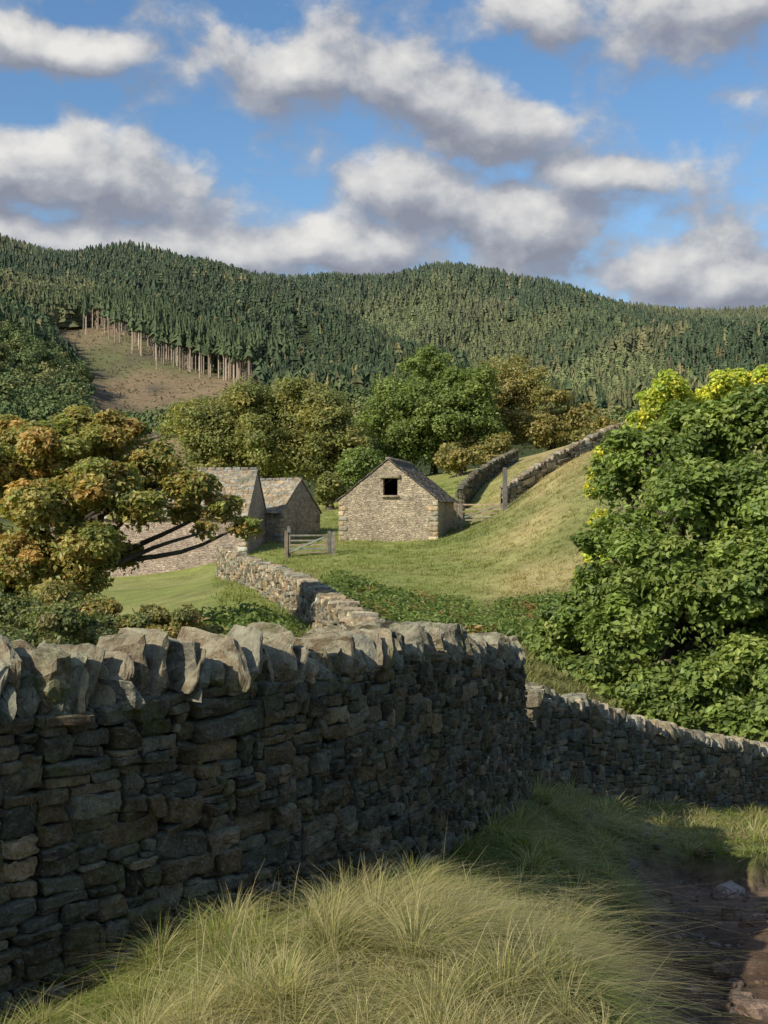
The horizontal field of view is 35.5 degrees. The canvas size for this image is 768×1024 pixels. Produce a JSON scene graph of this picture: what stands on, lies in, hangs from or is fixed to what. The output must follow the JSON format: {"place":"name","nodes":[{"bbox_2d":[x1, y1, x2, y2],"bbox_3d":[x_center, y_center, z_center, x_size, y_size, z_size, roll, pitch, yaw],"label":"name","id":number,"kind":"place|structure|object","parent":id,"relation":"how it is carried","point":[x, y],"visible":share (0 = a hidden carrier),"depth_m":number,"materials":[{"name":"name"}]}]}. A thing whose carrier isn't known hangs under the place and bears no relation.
{"place":"outdoors","nodes":[
{"label":"outdoors","id":0,"kind":"place"},
{"bbox_2d":[0,264,767,1023],"bbox_3d":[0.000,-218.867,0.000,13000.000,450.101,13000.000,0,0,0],"label":"ground","id":1,"kind":"structure","parent":0,"point":[182,588],"depth_m":42.74,"materials":[{"name":"green plant"}]},
{"bbox_2d":[0,585,119,648],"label":"hawthorn bush","id":2,"kind":"object","parent":1,"relation":"on","point":[55,621],"visible":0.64,"depth_m":20.53,"materials":[{"name":"green plant"}]},
{"bbox_2d":[36,580,224,639],"bbox_3d":[-5.253,2.358,22.979,4.986,1.961,2.025,0,0,37],"label":"elder bush","id":3,"kind":"object","parent":1,"relation":"on","point":[152,616],"visible":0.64,"depth_m":22.10,"materials":[{"name":"green plant"}]},
{"bbox_2d":[0,405,264,642],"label":"oak tree","id":4,"kind":"object","parent":1,"relation":"on","point":[44,464],"visible":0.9,"depth_m":26.14,"materials":[{"name":"green plant"}]},
{"bbox_2d":[60,324,242,435],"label":"felled brash","id":5,"kind":"object","parent":1,"relation":"on","point":[110,389],"visible":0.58,"depth_m":435.40,"materials":[{"name":"brown plant"}]},
{"bbox_2d":[43,467,265,576],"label":"stone farmhouse","id":6,"kind":"object","parent":1,"relation":"on","point":[244,483],"visible":0.16,"depth_m":69.42,"materials":[{"name":"stone"}]},
{"bbox_2d":[173,398,258,467],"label":"oak tree","id":7,"kind":"object","parent":1,"relation":"on","point":[211,461],"visible":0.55,"depth_m":106.31,"materials":[{"name":"green plant"}]},
{"bbox_2d":[152,372,369,492],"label":"oak tree","id":8,"kind":"object","parent":1,"relation":"on","point":[269,431],"visible":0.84,"depth_m":106.45,"materials":[{"name":"green plant"}]},
{"bbox_2d":[0,660,535,1023],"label":"face stones","id":9,"kind":"object","parent":1,"relation":"on","point":[264,782],"visible":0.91,"depth_m":5.98,"materials":[{"name":"grey stone"}]},
{"bbox_2d":[0,620,525,726],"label":"cope stones","id":10,"kind":"object","parent":9,"relation":"on","point":[126,668],"visible":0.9,"depth_m":6.04,"materials":[{"name":"grey stone"}]},
{"bbox_2d":[215,550,346,629],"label":"face stones","id":11,"kind":"object","parent":1,"relation":"on","point":[292,597],"visible":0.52,"depth_m":36.46,"materials":[{"name":"grey stone"}]},
{"bbox_2d":[215,544,385,625],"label":"cope stones","id":12,"kind":"object","parent":11,"relation":"on","point":[346,611],"visible":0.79,"depth_m":29.45,"materials":[{"name":"grey stone"}]},
{"bbox_2d":[287,526,290,556],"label":"wooden post","id":13,"kind":"object","parent":1,"relation":"on","point":[289,533],"visible":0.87,"depth_m":65.91,"materials":[{"name":"grey wood"}]},
{"bbox_2d":[260,477,322,541],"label":"stone outbuilding","id":14,"kind":"structure","parent":1,"relation":"on","point":[292,504],"depth_m":75.66,"materials":[{"name":"stone"}]},
{"bbox_2d":[285,531,331,557],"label":"wooden gate","id":15,"kind":"structure","parent":1,"relation":"on","point":[310,544],"depth_m":65.97,"materials":[{"name":"grey wood"}]},
{"bbox_2d":[0,310,640,449],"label":"broadleaf woodland","id":16,"kind":"object","parent":1,"relation":"on","point":[66,382],"visible":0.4,"depth_m":314.57,"materials":[{"name":"green plant"}]},
{"bbox_2d":[285,401,373,501],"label":"oak tree","id":17,"kind":"object","parent":1,"relation":"on","point":[339,436],"visible":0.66,"depth_m":105.10,"materials":[{"name":"green plant"}]},
{"bbox_2d":[314,471,352,510],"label":"hawthorn bush","id":18,"kind":"object","parent":1,"relation":"on","point":[328,487],"visible":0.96,"depth_m":95.45,"materials":[{"name":"green plant"}]},
{"bbox_2d":[332,531,335,555],"bbox_3d":[-2.709,1.904,65.001,0.183,1.729,0.182,0,0,0],"label":"wooden post","id":19,"kind":"object","parent":1,"relation":"on","point":[334,543],"visible":0.87,"depth_m":64.91,"materials":[{"name":"grey wood"}]},
{"bbox_2d":[333,443,386,485],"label":"hawthorn bush","id":20,"kind":"object","parent":1,"relation":"on","point":[355,465],"visible":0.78,"depth_m":98.91,"materials":[{"name":"green plant"}]},
{"bbox_2d":[18,281,706,390],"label":"pine plantation","id":21,"kind":"object","parent":1,"relation":"on","point":[178,333],"visible":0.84,"depth_m":463.71,"materials":[{"name":"green plant"}]},
{"bbox_2d":[0,761,767,1023],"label":"grass","id":22,"kind":"structure","parent":1,"relation":"on","point":[576,963],"depth_m":4.86,"materials":[{"name":"green plant"}]},
{"bbox_2d":[0,232,767,412],"bbox_3d":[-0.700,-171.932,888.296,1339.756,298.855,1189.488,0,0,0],"label":"conifer forest","id":23,"kind":"object","parent":1,"relation":"on","point":[595,335],"visible":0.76,"depth_m":671.82,"materials":[{"name":"green plant"}]},
{"bbox_2d":[335,457,458,540],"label":"stone barn","id":24,"kind":"structure","parent":1,"relation":"on","point":[391,498],"depth_m":71.60,"materials":[{"name":"stone"}]},
{"bbox_2d":[72,568,723,705],"bbox_3d":[0.477,3.661,34.008,18.373,3.306,25.237,0,0,0],"label":"bracken","id":25,"kind":"object","parent":1,"relation":"on","point":[391,604],"visible":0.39,"depth_m":35.19,"materials":[{"name":"green plant"}]},
{"bbox_2d":[351,367,453,475],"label":"ash tree","id":26,"kind":"object","parent":1,"relation":"on","point":[401,430],"visible":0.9,"depth_m":112.88,"materials":[{"name":"green plant"}]},
{"bbox_2d":[396,341,470,473],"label":"ash tree","id":27,"kind":"object","parent":1,"relation":"on","point":[427,362],"visible":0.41,"depth_m":117.44,"materials":[{"name":"green plant"}]},
{"bbox_2d":[206,448,705,732],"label":"pasture grass","id":28,"kind":"structure","parent":1,"relation":"on","point":[235,596],"depth_m":57.11,"materials":[{"name":"green plant"}]},
{"bbox_2d":[431,442,485,476],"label":"hawthorn tree","id":29,"kind":"object","parent":1,"relation":"on","point":[455,458],"visible":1,"depth_m":103.45,"materials":[{"name":"green plant"}]},
{"bbox_2d":[459,504,462,530],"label":"wooden post","id":30,"kind":"object","parent":1,"relation":"on","point":[460,517],"visible":0.87,"depth_m":72.90,"materials":[{"name":"grey wood"}]},
{"bbox_2d":[419,361,510,469],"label":"ash tree","id":31,"kind":"object","parent":1,"relation":"on","point":[464,407],"visible":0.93,"depth_m":111.35,"materials":[{"name":"green plant"}]},
{"bbox_2d":[454,502,502,529],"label":"wooden gate","id":32,"kind":"structure","parent":1,"relation":"on","point":[456,511],"depth_m":73.00,"materials":[{"name":"brown wood"}]},
{"bbox_2d":[447,427,515,466],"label":"hawthorn bush","id":33,"kind":"object","parent":1,"relation":"on","point":[496,445],"visible":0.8,"depth_m":110.27,"materials":[{"name":"green plant"}]},
{"bbox_2d":[455,452,518,510],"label":"face stones","id":34,"kind":"object","parent":1,"relation":"on","point":[480,480],"visible":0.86,"depth_m":91.31,"materials":[{"name":"grey stone"}]},
{"bbox_2d":[457,449,518,488],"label":"cope stones","id":35,"kind":"object","parent":34,"relation":"on","point":[471,476],"visible":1,"depth_m":92.44,"materials":[{"name":"grey stone"}]},
{"bbox_2d":[503,467,506,510],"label":"wooden post","id":36,"kind":"object","parent":1,"relation":"on","point":[504,488],"visible":0.87,"depth_m":71.87,"materials":[{"name":"grey wood"}]},
{"bbox_2d":[471,354,560,454],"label":"hawthorn tree","id":37,"kind":"object","parent":1,"relation":"on","point":[519,386],"visible":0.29,"depth_m":119.41,"materials":[{"name":"green plant"}]},
{"bbox_2d":[503,384,600,452],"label":"hawthorn tree","id":38,"kind":"object","parent":1,"relation":"on","point":[552,430],"visible":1,"depth_m":116.16,"materials":[{"name":"green plant"}]},
{"bbox_2d":[501,433,610,502],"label":"hearting","id":39,"kind":"object","parent":1,"relation":"on","point":[569,455],"visible":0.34,"depth_m":78.88,"materials":[{"name":"grey stone"}]},
{"bbox_2d":[500,414,664,505],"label":"face stones","id":40,"kind":"object","parent":1,"relation":"on","point":[535,477],"visible":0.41,"depth_m":77.10,"materials":[{"name":"grey stone"}]},
{"bbox_2d":[499,413,658,488],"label":"cope stones","id":41,"kind":"object","parent":40,"relation":"on","point":[536,466],"visible":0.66,"depth_m":78.63,"materials":[{"name":"grey stone"}]},
{"bbox_2d":[569,415,619,441],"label":"hawthorn bush","id":42,"kind":"object","parent":1,"relation":"on","point":[604,421],"visible":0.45,"depth_m":111.69,"materials":[{"name":"green plant"}]},
{"bbox_2d":[520,380,767,741],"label":"sycamore tree","id":43,"kind":"object","parent":1,"relation":"on","point":[703,592],"visible":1,"depth_m":25.32,"materials":[{"name":"green plant"}]},
{"bbox_2d":[525,703,767,807],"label":"face stones","id":44,"kind":"object","parent":1,"relation":"on","point":[585,745],"visible":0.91,"depth_m":17.00,"materials":[{"name":"grey stone"}]},
{"bbox_2d":[525,682,767,757],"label":"cope stones","id":45,"kind":"object","parent":44,"relation":"on","point":[538,696],"visible":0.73,"depth_m":17.24,"materials":[{"name":"grey stone"}]},
{"bbox_2d":[551,807,767,1023],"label":"rubble stones","id":46,"kind":"object","parent":1,"relation":"on","point":[746,1005],"visible":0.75,"depth_m":10.66,"materials":[{"name":"grey stone"}]},
{"bbox_2d":[572,354,767,663],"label":"yellow robinia tree","id":47,"kind":"object","parent":1,"relation":"on","point":[667,386],"visible":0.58,"depth_m":31.96,"materials":[{"name":"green plant"}]},
{"bbox_2d":[0,0,767,311],"label":"sky","id":48,"kind":"structure","parent":0,"point":[617,149],"materials":[{"name":"blue"}]}
]}

